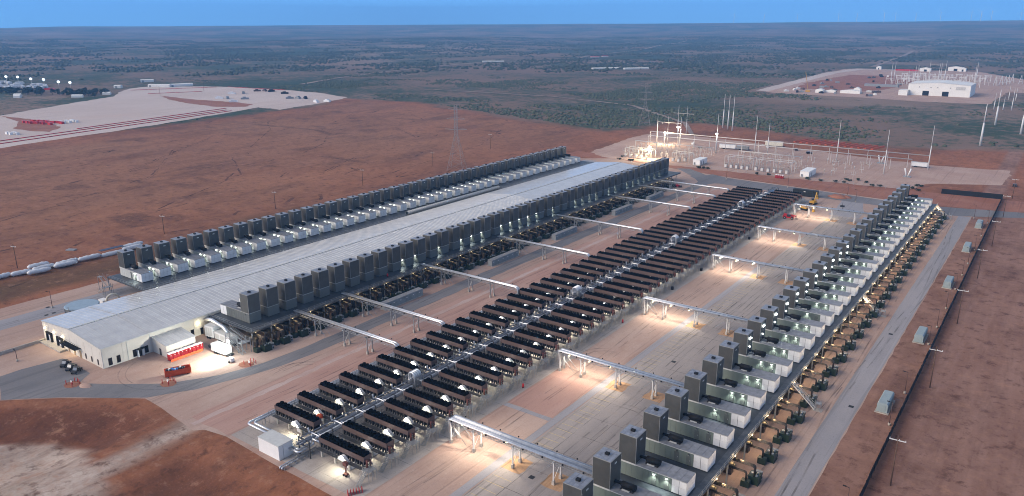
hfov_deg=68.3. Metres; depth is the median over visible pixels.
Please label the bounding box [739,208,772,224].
dry cooler
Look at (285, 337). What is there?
cooling skid
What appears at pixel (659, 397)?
sand patch
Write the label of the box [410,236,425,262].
generator module
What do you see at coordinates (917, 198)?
generator module
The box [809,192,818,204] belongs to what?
excavator
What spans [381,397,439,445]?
dry cooler
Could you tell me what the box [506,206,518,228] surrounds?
generator module
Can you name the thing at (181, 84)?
yard shed
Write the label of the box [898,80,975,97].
metal hall
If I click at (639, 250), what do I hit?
dry cooler
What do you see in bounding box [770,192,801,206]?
dry cooler
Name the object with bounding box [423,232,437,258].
generator module
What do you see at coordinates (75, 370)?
utility vehicle
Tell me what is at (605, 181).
generator module
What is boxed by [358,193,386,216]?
generator module
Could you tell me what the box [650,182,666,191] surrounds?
cooling skid
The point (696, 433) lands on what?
door
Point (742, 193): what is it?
dry cooler
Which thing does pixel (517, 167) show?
generator module
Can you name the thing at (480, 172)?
generator module
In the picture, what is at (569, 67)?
scrub
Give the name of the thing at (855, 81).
dirt yard
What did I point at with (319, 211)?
generator module
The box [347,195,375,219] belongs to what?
generator module
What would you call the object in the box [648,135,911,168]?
bus line
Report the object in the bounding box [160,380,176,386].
dirt patch
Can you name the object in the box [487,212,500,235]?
generator module
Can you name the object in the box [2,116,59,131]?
yard berm
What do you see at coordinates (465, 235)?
generator module
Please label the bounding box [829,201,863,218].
link road
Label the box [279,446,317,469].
pipe run
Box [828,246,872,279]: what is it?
generator module
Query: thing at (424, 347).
dry cooler
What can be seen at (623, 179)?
generator module
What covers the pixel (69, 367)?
utility vehicle
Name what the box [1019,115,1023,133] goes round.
steel pole
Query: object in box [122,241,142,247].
wrapped bundle
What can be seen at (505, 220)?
generator module
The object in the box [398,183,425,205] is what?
generator module
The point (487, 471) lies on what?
kerb path
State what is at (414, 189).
generator module
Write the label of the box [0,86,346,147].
laydown yard
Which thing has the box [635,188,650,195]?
cooling skid
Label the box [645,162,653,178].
generator module
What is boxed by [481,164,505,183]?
generator module
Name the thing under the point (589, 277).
dry cooler
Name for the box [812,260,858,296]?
generator module
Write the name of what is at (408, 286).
cooling skid
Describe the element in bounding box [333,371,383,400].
dry cooler
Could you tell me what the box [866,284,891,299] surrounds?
cooling skid
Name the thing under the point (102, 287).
stair tower
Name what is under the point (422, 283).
cooling skid
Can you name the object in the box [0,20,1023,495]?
ground
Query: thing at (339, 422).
header spool
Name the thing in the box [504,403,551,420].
cross path
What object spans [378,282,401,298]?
cooling skid
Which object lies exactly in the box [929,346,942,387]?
utility pole
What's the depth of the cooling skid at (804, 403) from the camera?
195.12 m
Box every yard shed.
[140,79,153,81]
[148,84,170,86]
[171,83,192,86]
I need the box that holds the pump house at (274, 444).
[257,429,293,460]
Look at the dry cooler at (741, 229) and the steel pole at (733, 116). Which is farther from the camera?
the steel pole at (733, 116)
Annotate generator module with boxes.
[117,248,153,282]
[136,244,171,277]
[153,240,188,272]
[170,236,204,267]
[187,232,220,263]
[203,229,236,258]
[218,225,251,254]
[220,289,260,323]
[233,222,265,250]
[239,283,279,316]
[247,218,279,246]
[258,278,296,309]
[261,215,293,242]
[275,212,306,239]
[276,272,313,303]
[288,209,318,235]
[300,206,330,232]
[311,267,329,297]
[312,203,342,228]
[324,200,354,225]
[327,262,344,292]
[336,198,365,222]
[342,257,359,286]
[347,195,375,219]
[357,253,373,281]
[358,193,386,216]
[368,190,396,213]
[371,248,387,276]
[378,188,406,211]
[385,244,400,271]
[388,186,415,208]
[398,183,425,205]
[398,240,413,266]
[407,181,434,203]
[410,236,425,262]
[416,179,442,200]
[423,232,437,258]
[425,177,451,198]
[434,175,459,195]
[434,228,448,253]
[442,173,468,193]
[446,225,459,249]
[450,171,475,191]
[457,222,470,245]
[458,169,483,189]
[466,168,491,187]
[467,218,480,242]
[474,166,498,185]
[477,215,490,238]
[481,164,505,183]
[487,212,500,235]
[488,162,512,181]
[496,161,519,179]
[497,209,509,231]
[502,159,526,177]
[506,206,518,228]
[509,157,532,175]
[515,203,526,225]
[516,156,539,173]
[522,154,545,172]
[524,200,535,222]
[529,153,551,170]
[532,198,543,218]
[535,151,557,168]
[541,150,563,167]
[541,195,551,216]
[547,149,568,165]
[548,193,559,213]
[552,147,574,163]
[556,190,567,210]
[558,146,579,162]
[563,471,593,495]
[564,188,574,207]
[571,186,581,205]
[578,183,588,202]
[585,181,595,200]
[592,179,601,197]
[592,446,662,495]
[598,177,608,195]
[605,175,614,193]
[611,173,620,191]
[617,171,626,188]
[619,424,695,495]
[623,169,632,186]
[629,167,637,184]
[634,166,643,182]
[640,164,648,180]
[643,404,715,471]
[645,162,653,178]
[650,161,658,176]
[655,159,663,175]
[660,157,668,173]
[664,385,734,448]
[684,369,750,428]
[702,354,766,409]
[718,340,779,392]
[733,327,792,377]
[747,315,804,362]
[760,304,815,349]
[772,294,824,337]
[783,285,834,326]
[793,276,843,315]
[803,268,850,305]
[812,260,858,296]
[820,253,865,287]
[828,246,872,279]
[836,240,878,271]
[843,234,884,264]
[849,228,889,257]
[856,222,895,251]
[861,217,900,245]
[867,212,905,239]
[873,208,909,234]
[878,203,913,228]
[883,199,917,223]
[887,195,921,219]
[892,191,925,214]
[896,187,928,210]
[900,184,932,206]
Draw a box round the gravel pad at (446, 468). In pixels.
[0,158,971,495]
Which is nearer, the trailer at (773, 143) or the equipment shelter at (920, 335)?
the equipment shelter at (920, 335)
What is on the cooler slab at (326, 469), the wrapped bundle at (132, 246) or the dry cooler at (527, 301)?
the dry cooler at (527, 301)
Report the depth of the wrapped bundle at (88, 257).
315.94 m
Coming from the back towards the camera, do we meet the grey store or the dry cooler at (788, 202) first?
the grey store
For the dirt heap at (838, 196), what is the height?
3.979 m
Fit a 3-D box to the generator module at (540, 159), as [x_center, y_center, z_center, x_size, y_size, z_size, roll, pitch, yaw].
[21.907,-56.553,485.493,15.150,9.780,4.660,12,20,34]
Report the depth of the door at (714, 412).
176.86 m
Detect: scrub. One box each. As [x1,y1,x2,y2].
[0,36,1023,80]
[2,73,1023,146]
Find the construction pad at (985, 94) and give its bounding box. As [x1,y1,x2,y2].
[765,69,1023,103]
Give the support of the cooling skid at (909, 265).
on the gravel pad at (446, 468)
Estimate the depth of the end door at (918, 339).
233.19 m
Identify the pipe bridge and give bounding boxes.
[293,309,404,359]
[341,292,449,335]
[421,263,519,297]
[448,415,592,485]
[497,235,589,263]
[556,214,642,238]
[558,348,683,399]
[610,195,690,215]
[638,185,715,203]
[642,296,747,334]
[653,179,729,195]
[711,254,803,283]
[757,225,842,249]
[793,203,867,223]
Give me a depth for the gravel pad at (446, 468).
223.76 m
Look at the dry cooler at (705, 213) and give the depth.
372.75 m
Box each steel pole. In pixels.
[722,101,724,127]
[731,99,734,130]
[979,104,987,145]
[994,90,1001,124]
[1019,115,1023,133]
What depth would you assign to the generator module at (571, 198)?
379.34 m
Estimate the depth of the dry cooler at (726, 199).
399.49 m
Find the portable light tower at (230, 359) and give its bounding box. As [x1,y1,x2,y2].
[227,339,233,362]
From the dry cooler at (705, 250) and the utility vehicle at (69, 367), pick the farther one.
the dry cooler at (705, 250)
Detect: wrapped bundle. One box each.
[0,272,10,278]
[11,269,31,276]
[27,261,48,268]
[27,267,50,274]
[32,263,53,269]
[53,260,77,267]
[55,257,77,263]
[78,253,100,261]
[101,249,120,256]
[121,243,142,249]
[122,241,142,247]
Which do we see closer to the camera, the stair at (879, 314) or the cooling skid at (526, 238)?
the stair at (879, 314)
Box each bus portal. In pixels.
[625,146,655,156]
[672,151,693,161]
[724,154,756,169]
[756,157,795,172]
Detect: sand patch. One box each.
[500,455,532,473]
[540,472,567,491]
[605,380,631,391]
[642,390,664,402]
[686,321,706,329]
[718,329,733,337]
[749,274,766,279]
[778,279,792,284]
[792,243,806,246]
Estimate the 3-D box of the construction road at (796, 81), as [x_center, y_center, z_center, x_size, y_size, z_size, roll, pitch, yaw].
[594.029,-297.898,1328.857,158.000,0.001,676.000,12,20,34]
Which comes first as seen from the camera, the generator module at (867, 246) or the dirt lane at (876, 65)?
the generator module at (867, 246)
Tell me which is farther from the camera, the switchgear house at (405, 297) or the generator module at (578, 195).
the generator module at (578, 195)
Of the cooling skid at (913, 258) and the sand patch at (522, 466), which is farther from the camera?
the cooling skid at (913, 258)
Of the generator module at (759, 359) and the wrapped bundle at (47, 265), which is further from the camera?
the wrapped bundle at (47, 265)
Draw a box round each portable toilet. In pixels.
[167,352,172,360]
[171,351,176,358]
[190,344,195,351]
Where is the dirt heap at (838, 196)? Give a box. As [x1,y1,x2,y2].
[828,194,850,198]
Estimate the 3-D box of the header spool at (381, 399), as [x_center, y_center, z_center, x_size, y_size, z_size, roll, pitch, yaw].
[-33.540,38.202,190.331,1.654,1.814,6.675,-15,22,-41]
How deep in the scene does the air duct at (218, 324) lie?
235.75 m
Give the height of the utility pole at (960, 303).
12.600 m
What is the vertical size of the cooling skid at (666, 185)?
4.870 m
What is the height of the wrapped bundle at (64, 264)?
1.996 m
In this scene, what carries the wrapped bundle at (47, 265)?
on the ground at (958, 428)
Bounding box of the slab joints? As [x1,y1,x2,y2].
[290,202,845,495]
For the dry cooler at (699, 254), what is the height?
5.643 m
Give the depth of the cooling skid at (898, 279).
286.84 m
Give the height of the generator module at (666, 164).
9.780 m
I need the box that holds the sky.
[0,0,1023,27]
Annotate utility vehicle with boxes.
[60,359,71,367]
[65,363,76,371]
[70,365,82,374]
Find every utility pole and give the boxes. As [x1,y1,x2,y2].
[889,435,905,485]
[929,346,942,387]
[957,287,968,323]
[977,249,986,278]
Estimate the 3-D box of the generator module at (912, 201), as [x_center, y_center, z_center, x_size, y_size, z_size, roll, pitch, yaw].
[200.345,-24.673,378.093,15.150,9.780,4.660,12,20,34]
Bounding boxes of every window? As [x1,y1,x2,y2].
[108,357,112,365]
[116,355,120,362]
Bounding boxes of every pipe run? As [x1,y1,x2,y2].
[248,248,612,432]
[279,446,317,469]
[288,438,318,452]
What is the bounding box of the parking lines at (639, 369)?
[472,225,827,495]
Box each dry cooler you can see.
[268,401,321,434]
[291,390,343,422]
[312,380,364,411]
[316,432,376,487]
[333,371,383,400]
[339,420,398,472]
[352,362,402,390]
[362,408,419,458]
[370,354,419,381]
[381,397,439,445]
[388,345,436,371]
[401,387,457,432]
[404,338,452,363]
[419,377,475,417]
[420,330,467,355]
[435,324,482,347]
[439,368,491,410]
[451,317,496,340]
[453,359,507,399]
[464,311,509,333]
[471,351,522,389]
[482,304,521,326]
[486,343,536,380]
[491,298,533,318]
[500,336,550,371]
[504,293,545,312]
[514,328,562,363]
[518,287,556,307]
[527,282,567,299]
[527,321,575,354]
[538,277,575,293]
[539,315,585,347]
[548,272,587,287]
[551,309,596,339]
[559,268,596,285]
[562,302,608,332]
[569,263,605,279]
[573,297,617,326]
[578,259,614,275]
[584,291,628,319]
[586,255,622,270]
[594,286,637,313]
[597,251,631,266]
[603,281,645,307]
[605,247,638,263]
[612,276,655,301]
[613,243,646,258]
[621,240,653,255]
[621,271,663,295]
[628,236,661,250]
[630,266,671,291]
[635,233,667,246]
[638,262,679,285]
[643,230,674,241]
[646,258,686,281]
[649,226,680,236]
[654,254,694,276]
[656,223,687,236]
[661,250,700,271]
[662,220,693,233]
[668,217,699,230]
[668,246,707,267]
[675,214,704,227]
[675,242,714,263]
[681,212,710,224]
[682,238,720,254]
[686,209,715,221]
[689,235,726,254]
[692,206,721,218]
[695,232,732,250]
[697,204,726,215]
[701,228,737,247]
[703,201,731,214]
[707,225,743,244]
[708,199,735,209]
[712,222,748,240]
[713,197,739,207]
[718,194,745,203]
[718,219,753,236]
[722,192,749,202]
[723,216,757,234]
[727,190,753,200]
[729,213,763,230]
[731,188,758,197]
[734,211,768,225]
[736,186,762,195]
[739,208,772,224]
[744,206,777,220]
[748,203,781,219]
[753,201,784,216]
[757,198,789,212]
[761,196,792,211]
[766,194,797,208]
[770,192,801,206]
[774,189,804,203]
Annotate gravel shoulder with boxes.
[192,188,730,435]
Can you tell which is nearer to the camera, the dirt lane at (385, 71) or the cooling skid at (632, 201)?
the cooling skid at (632, 201)
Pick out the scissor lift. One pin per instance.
(345, 465)
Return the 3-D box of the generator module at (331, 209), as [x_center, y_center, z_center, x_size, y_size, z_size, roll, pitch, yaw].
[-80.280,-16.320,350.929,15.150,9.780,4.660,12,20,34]
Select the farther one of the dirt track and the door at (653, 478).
the dirt track
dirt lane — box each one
[302,61,526,83]
[434,89,693,134]
[578,40,686,57]
[870,50,915,66]
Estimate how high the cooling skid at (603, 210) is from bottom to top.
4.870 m
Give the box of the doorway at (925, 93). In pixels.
[922,91,928,95]
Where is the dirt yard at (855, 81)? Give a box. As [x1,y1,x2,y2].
[794,75,910,90]
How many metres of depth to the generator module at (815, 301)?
244.46 m
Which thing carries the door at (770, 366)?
in the generator module at (759, 359)
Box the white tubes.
[903,168,911,177]
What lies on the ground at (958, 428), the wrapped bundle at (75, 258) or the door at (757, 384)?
the wrapped bundle at (75, 258)
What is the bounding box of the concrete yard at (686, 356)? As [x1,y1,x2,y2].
[463,215,861,495]
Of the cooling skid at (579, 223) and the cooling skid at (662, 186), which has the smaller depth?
the cooling skid at (579, 223)
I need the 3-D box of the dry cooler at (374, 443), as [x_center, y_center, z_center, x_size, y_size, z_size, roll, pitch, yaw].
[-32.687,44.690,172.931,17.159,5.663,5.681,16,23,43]
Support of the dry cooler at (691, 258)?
on the cooler slab at (326, 469)
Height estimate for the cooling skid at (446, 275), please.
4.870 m
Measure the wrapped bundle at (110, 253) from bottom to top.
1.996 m
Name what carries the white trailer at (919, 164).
on the substation pad at (892, 176)
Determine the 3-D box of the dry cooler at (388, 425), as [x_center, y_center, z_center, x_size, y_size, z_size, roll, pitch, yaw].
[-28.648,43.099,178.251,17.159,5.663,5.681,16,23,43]
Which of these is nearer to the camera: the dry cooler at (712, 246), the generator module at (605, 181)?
the dry cooler at (712, 246)
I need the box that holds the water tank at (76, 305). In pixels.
[64,299,99,312]
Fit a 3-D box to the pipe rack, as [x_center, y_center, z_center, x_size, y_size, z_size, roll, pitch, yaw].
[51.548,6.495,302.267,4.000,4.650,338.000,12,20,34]
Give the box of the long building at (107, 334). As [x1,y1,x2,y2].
[40,162,635,368]
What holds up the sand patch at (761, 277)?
on the concrete yard at (686, 356)
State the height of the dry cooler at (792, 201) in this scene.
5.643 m
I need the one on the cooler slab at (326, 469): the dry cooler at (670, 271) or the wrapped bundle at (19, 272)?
the dry cooler at (670, 271)
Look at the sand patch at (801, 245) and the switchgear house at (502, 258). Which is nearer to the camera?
the switchgear house at (502, 258)
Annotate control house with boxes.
[693,157,707,165]
[799,167,815,177]
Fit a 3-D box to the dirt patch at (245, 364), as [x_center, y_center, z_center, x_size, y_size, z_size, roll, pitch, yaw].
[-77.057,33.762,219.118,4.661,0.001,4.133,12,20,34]
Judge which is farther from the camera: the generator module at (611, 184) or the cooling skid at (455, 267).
the generator module at (611, 184)
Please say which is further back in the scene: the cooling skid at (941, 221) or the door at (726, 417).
the cooling skid at (941, 221)
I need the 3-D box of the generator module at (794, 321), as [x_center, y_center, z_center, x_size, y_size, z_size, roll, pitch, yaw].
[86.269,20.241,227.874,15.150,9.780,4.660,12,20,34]
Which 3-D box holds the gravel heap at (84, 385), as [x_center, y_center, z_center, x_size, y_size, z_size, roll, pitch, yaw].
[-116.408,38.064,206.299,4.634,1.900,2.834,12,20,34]
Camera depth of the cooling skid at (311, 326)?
244.21 m
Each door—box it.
[45,331,53,341]
[56,336,63,347]
[136,346,145,356]
[651,475,655,485]
[664,479,668,489]
[674,451,678,460]
[686,455,690,465]
[694,430,698,438]
[706,433,710,442]
[712,411,716,419]
[724,414,728,422]
[729,393,733,401]
[740,396,744,404]
[744,377,748,385]
[755,380,759,387]
[769,365,773,372]
[878,404,885,411]
[915,336,921,341]
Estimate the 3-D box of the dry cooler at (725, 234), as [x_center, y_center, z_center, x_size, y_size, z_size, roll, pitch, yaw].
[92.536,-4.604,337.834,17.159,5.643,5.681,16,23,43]
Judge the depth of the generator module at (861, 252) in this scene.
294.47 m
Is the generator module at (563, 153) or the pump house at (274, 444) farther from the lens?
the generator module at (563, 153)
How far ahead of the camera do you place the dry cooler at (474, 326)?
234.51 m
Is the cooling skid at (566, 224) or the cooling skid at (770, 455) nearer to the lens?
the cooling skid at (770, 455)
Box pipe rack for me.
[296,187,778,458]
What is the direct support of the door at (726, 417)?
in the generator module at (700, 403)
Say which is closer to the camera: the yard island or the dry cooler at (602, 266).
the dry cooler at (602, 266)
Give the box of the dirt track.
[191,189,715,424]
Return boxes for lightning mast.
[836,125,840,160]
[883,130,889,173]
[927,126,934,169]
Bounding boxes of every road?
[0,160,594,329]
[0,168,712,399]
[691,174,1023,217]
[757,69,889,90]
[774,216,970,495]
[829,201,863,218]
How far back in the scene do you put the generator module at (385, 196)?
378.03 m
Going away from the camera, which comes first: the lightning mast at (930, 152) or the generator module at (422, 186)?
the generator module at (422, 186)
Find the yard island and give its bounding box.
[163,96,252,106]
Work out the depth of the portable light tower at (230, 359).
219.85 m
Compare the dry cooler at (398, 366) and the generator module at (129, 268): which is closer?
the dry cooler at (398, 366)
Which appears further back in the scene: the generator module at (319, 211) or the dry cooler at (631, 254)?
the generator module at (319, 211)
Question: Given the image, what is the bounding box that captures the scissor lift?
[342,461,348,476]
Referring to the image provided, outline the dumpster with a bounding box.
[164,363,190,377]
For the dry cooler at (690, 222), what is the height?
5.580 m
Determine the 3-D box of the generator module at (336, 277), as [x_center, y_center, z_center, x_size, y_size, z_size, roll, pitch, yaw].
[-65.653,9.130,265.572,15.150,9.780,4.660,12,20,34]
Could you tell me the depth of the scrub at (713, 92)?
903.78 m
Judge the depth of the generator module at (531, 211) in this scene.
352.49 m
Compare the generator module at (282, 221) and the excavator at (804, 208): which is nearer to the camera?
the generator module at (282, 221)
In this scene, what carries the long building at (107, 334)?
on the gravel pad at (446, 468)
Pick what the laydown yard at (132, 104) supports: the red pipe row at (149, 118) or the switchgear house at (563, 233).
the red pipe row at (149, 118)
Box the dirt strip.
[568,151,1023,212]
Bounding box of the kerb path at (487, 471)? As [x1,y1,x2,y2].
[449,265,761,495]
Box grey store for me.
[864,83,898,87]
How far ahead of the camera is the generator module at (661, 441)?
161.20 m
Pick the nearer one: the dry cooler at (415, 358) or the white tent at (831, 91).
the dry cooler at (415, 358)
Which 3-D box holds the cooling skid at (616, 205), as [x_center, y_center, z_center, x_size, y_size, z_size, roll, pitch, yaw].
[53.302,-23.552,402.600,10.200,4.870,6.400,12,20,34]
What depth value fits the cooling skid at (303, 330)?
239.16 m
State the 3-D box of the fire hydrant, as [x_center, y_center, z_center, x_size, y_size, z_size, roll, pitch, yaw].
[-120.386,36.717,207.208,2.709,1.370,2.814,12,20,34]
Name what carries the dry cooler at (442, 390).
on the cooler slab at (326, 469)
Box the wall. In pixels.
[0,338,45,354]
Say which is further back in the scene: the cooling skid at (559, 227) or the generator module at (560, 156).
the generator module at (560, 156)
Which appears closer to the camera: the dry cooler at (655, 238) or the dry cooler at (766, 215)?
the dry cooler at (655, 238)
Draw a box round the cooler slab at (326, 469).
[232,193,810,495]
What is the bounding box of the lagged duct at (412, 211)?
[405,186,499,214]
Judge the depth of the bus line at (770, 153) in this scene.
536.33 m
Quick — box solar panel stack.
[98,245,122,250]
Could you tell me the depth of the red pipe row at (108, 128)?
706.18 m
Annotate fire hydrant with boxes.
[65,377,79,385]
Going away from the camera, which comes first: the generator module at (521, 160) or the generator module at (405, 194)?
the generator module at (405, 194)
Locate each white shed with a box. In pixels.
[919,67,931,71]
[948,66,961,70]
[959,67,966,71]
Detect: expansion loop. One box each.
[406,368,423,388]
[570,285,582,296]
[670,234,679,243]
[737,200,745,207]
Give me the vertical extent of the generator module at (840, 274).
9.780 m
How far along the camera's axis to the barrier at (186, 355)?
224.25 m
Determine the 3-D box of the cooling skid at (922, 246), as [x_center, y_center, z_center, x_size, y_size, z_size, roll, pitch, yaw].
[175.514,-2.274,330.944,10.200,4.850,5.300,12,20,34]
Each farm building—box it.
[591,67,617,68]
[623,67,648,68]
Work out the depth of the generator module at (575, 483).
137.41 m
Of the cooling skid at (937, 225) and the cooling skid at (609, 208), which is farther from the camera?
the cooling skid at (609, 208)
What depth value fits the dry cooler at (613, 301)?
256.39 m
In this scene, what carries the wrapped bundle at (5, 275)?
on the ground at (958, 428)
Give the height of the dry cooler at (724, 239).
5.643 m
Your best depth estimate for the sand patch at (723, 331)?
240.62 m
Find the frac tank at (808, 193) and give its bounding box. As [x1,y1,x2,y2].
[793,188,818,197]
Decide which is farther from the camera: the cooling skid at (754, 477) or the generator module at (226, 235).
the generator module at (226, 235)
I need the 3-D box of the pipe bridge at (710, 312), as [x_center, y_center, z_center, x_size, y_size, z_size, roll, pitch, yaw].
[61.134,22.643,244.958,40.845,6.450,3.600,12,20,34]
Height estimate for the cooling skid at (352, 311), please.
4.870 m
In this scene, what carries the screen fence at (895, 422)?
on the ground at (958, 428)
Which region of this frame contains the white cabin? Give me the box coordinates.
[71,94,83,97]
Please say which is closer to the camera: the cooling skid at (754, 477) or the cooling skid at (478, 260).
the cooling skid at (754, 477)
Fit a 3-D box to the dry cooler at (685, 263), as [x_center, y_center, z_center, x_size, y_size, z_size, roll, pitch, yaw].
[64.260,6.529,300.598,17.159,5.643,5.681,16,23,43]
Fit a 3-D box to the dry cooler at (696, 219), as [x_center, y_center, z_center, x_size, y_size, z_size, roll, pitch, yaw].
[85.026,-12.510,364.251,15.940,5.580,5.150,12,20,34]
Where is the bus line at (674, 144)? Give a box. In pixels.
[635,140,712,154]
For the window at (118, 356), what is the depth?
219.49 m
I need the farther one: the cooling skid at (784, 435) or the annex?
the annex
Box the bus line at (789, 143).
[650,131,928,165]
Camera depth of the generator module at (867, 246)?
302.72 m
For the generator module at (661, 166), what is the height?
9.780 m
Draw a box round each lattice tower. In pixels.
[446,105,466,167]
[639,83,651,124]
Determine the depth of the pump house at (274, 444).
172.53 m
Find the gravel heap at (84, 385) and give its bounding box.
[79,383,90,387]
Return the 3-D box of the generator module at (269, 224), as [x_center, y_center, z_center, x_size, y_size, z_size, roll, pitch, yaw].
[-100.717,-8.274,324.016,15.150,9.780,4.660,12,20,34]
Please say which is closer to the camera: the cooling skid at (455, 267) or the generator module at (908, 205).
the cooling skid at (455, 267)
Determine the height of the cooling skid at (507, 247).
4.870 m
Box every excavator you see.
[800,204,814,211]
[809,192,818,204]
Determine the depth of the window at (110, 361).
217.62 m
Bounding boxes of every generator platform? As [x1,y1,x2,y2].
[106,161,593,290]
[208,171,680,346]
[620,203,937,495]
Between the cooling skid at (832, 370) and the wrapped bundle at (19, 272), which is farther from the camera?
the wrapped bundle at (19, 272)
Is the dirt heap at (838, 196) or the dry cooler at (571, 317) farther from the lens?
the dirt heap at (838, 196)
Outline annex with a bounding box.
[151,327,195,356]
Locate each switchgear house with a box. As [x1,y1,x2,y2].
[381,287,423,310]
[487,249,519,266]
[551,226,577,240]
[611,204,632,215]
[646,191,663,200]
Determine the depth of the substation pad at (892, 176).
526.68 m
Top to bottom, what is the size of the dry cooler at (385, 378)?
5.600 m
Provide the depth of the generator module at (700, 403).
177.90 m
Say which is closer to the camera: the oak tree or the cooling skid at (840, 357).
the cooling skid at (840, 357)
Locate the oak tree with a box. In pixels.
[79,89,86,94]
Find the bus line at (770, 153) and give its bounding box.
[738,150,801,164]
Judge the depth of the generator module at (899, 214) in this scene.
352.99 m
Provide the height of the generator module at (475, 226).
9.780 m
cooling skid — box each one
[244,330,273,352]
[263,323,292,345]
[282,316,310,337]
[299,310,327,330]
[317,304,343,323]
[333,298,358,317]
[349,292,373,311]
[363,287,387,305]
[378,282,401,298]
[391,277,414,292]
[404,272,427,288]
[416,267,440,284]
[428,263,451,278]
[440,259,463,274]
[451,255,474,270]
[462,251,484,265]
[473,247,494,261]
[483,243,504,255]
[493,240,514,251]
[502,236,523,249]
[512,233,532,246]
[521,229,541,242]
[529,226,549,238]
[538,223,557,235]
[546,220,565,230]
[554,217,573,227]
[562,214,580,225]
[570,211,588,223]
[576,209,595,219]
[584,206,602,217]
[591,204,608,214]
[597,201,615,212]
[604,199,621,207]
[611,198,627,205]
[617,194,633,203]
[623,192,639,202]
[627,190,645,199]
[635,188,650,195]
[641,187,656,193]
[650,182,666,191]
[655,181,671,188]
[663,178,675,187]
[703,479,745,495]
[723,457,762,488]
[740,436,778,465]
[756,417,792,444]
[770,400,805,425]
[783,385,817,407]
[795,369,827,391]
[807,354,838,377]
[818,343,847,363]
[827,332,855,351]
[836,319,863,339]
[845,311,871,328]
[853,301,878,318]
[861,292,885,308]
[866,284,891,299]
[873,276,896,291]
[879,269,902,283]
[885,262,907,275]
[891,256,912,268]
[896,249,916,262]
[901,244,921,255]
[906,238,925,249]
[910,233,929,244]
[915,228,933,238]
[919,223,936,233]
[923,218,940,228]
[925,214,943,224]
[930,210,946,219]
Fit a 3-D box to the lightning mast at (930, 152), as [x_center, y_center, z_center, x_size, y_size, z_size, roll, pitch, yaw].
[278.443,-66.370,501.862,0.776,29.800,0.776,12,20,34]
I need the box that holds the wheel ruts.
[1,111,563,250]
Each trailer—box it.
[204,321,222,338]
[210,340,233,356]
[214,329,238,345]
[719,144,735,148]
[736,145,749,149]
[765,140,784,146]
[911,161,927,166]
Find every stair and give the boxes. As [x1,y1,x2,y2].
[792,379,822,412]
[863,294,885,317]
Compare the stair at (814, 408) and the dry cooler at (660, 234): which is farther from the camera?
the dry cooler at (660, 234)
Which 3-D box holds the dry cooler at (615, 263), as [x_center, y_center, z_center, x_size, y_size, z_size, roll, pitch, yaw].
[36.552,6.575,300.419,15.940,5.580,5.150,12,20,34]
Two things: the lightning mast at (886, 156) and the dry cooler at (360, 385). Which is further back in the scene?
the lightning mast at (886, 156)
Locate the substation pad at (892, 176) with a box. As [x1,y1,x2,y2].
[592,131,1011,188]
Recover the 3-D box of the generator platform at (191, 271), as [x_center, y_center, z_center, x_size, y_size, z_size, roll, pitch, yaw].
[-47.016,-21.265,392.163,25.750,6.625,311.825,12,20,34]
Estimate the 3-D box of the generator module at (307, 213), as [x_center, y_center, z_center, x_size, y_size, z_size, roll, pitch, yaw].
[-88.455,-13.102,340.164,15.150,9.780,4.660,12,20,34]
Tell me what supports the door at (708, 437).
in the generator module at (682, 421)
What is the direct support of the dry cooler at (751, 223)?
on the cooler slab at (326, 469)
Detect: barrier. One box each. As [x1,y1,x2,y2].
[171,348,202,361]
[347,486,362,495]
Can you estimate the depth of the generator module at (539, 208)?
357.75 m
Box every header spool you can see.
[307,427,320,437]
[330,415,343,424]
[352,404,364,415]
[372,394,385,406]
[391,384,404,395]
[443,357,456,367]
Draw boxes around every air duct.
[98,293,119,302]
[204,318,228,333]
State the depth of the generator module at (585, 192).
390.10 m
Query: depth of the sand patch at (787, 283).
287.74 m
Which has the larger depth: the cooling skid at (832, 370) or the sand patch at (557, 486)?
the cooling skid at (832, 370)
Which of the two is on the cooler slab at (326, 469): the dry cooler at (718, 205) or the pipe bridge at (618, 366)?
the dry cooler at (718, 205)
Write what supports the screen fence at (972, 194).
on the ground at (958, 428)
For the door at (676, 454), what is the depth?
160.15 m
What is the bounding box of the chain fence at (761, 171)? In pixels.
[605,154,898,188]
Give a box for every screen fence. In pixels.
[859,196,1002,495]
[941,189,1002,198]
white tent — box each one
[815,88,824,92]
[825,89,836,92]
[840,89,861,93]
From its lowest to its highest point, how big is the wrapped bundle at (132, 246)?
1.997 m
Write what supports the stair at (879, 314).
on the gravel pad at (446, 468)
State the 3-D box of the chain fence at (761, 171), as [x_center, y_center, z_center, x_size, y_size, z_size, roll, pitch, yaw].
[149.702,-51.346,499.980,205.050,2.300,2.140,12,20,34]
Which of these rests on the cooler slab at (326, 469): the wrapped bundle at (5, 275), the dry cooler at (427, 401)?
the dry cooler at (427, 401)
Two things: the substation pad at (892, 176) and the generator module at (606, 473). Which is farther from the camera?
the substation pad at (892, 176)
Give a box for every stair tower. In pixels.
[97,274,113,295]
[225,324,251,354]
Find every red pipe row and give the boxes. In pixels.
[0,110,223,140]
[0,110,231,143]
[77,108,225,128]
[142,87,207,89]
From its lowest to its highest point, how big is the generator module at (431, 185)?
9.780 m
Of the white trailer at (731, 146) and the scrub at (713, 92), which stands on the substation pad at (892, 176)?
the white trailer at (731, 146)
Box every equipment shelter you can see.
[874,390,894,414]
[912,326,928,344]
[941,275,954,289]
[961,242,971,252]
[974,219,983,228]
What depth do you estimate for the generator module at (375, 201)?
372.68 m
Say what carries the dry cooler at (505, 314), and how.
on the cooler slab at (326, 469)
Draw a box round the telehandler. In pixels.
[783,213,797,219]
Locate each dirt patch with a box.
[64,381,80,387]
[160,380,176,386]
[238,361,253,367]
[508,371,597,417]
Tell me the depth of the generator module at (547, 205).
363.23 m
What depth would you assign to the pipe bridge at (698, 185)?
432.98 m
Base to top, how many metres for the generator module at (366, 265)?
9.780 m
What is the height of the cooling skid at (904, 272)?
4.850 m

